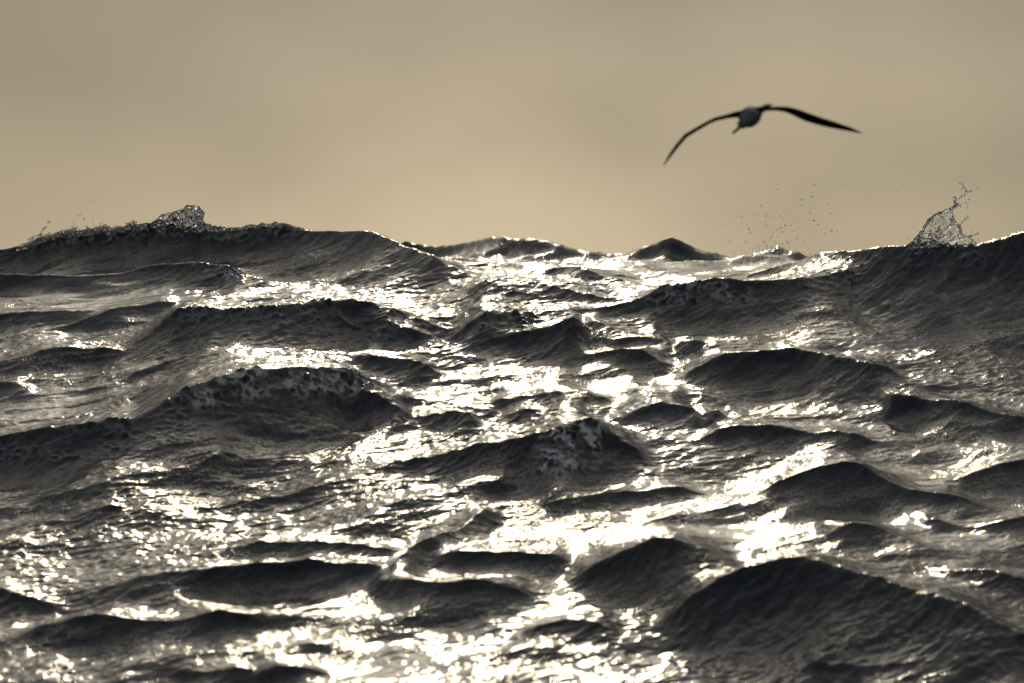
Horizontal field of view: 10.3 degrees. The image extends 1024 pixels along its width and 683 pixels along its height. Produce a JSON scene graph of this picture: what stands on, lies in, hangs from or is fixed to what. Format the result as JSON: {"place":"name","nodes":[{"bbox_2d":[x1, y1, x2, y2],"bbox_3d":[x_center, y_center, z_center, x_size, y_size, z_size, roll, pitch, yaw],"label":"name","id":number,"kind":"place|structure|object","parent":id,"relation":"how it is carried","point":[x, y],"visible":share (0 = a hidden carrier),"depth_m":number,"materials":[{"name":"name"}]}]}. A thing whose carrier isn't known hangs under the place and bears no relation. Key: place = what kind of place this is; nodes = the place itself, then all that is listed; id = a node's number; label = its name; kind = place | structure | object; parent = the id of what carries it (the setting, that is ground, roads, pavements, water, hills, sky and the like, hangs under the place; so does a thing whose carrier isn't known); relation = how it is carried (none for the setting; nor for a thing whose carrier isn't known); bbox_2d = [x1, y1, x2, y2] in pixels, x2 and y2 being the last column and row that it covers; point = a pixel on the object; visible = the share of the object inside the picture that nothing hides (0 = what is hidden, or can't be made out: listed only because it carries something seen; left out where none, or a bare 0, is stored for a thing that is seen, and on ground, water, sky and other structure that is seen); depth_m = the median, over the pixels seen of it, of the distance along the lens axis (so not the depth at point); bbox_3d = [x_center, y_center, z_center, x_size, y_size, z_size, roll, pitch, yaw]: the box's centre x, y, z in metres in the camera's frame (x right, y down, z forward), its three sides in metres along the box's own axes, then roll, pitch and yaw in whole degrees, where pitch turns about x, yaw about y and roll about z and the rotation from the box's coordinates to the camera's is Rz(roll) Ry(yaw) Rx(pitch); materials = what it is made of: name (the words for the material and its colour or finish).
{"place":"outdoors","nodes":[
{"label":"outdoors","id":0,"kind":"place"},
{"bbox_2d":[0,225,1023,682],"bbox_3d":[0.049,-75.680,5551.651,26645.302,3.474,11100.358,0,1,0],"label":"sea","id":1,"kind":"structure","parent":0,"point":[276,453],"depth_m":32.63,"materials":[{"name":"liquid"}]},
{"bbox_2d":[28,227,44,241],"bbox_3d":[-3.545,-0.800,42.425,0.135,0.111,0.024,0,1,5],"label":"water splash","id":2,"kind":"object","parent":1,"relation":"on","point":[33,237],"visible":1,"depth_m":42.42,"materials":[{"name":"white liquid"}]},
{"bbox_2d":[16,220,148,250],"bbox_3d":[-3.183,-0.791,42.394,0.999,0.231,0.580,0,1,0],"label":"breaking crest","id":3,"kind":"object","parent":1,"relation":"on","point":[74,232],"visible":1,"depth_m":42.30,"materials":[{"name":"white liquid"}]},
{"bbox_2d":[136,205,225,232],"bbox_3d":[-2.469,-0.913,42.385,0.678,0.214,0.378,0,1,0],"label":"breaking crest","id":4,"kind":"object","parent":1,"relation":"on","point":[186,218],"visible":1,"depth_m":42.33,"materials":[{"name":"white liquid"}]},
{"bbox_2d":[216,222,304,231],"bbox_3d":[-1.867,-0.856,42.434,0.694,0.079,0.330,0,1,9],"label":"breaking crest","id":5,"kind":"object","parent":1,"relation":"on","point":[273,224],"visible":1,"depth_m":42.41,"materials":[{"name":"white liquid"}]},
{"bbox_2d":[683,169,982,276],"bbox_3d":[2.206,-0.875,42.693,2.358,0.878,7.274,0,1,0],"label":"spray","id":6,"kind":"object","parent":1,"relation":"on","point":[783,243],"visible":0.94,"depth_m":40.48,"materials":[{"name":"white liquid"}]},
{"bbox_2d":[906,182,976,254],"bbox_3d":[3.064,-0.836,39.692,0.621,0.550,0.310,0,1,0],"label":"water splash","id":7,"kind":"object","parent":1,"relation":"on","point":[943,228],"visible":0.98,"depth_m":39.64,"materials":[{"name":"white liquid"}]},
{"bbox_2d":[0,0,1023,257],"label":"sky","id":8,"kind":"structure","parent":0,"point":[423,122],"materials":[{"name":"beige"}]},
{"bbox_2d":[663,104,861,165],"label":"seabird","id":9,"kind":"object","parent":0,"point":[749,117],"visible":1,"depth_m":74.96,"materials":[{"name":"black"}]}
]}

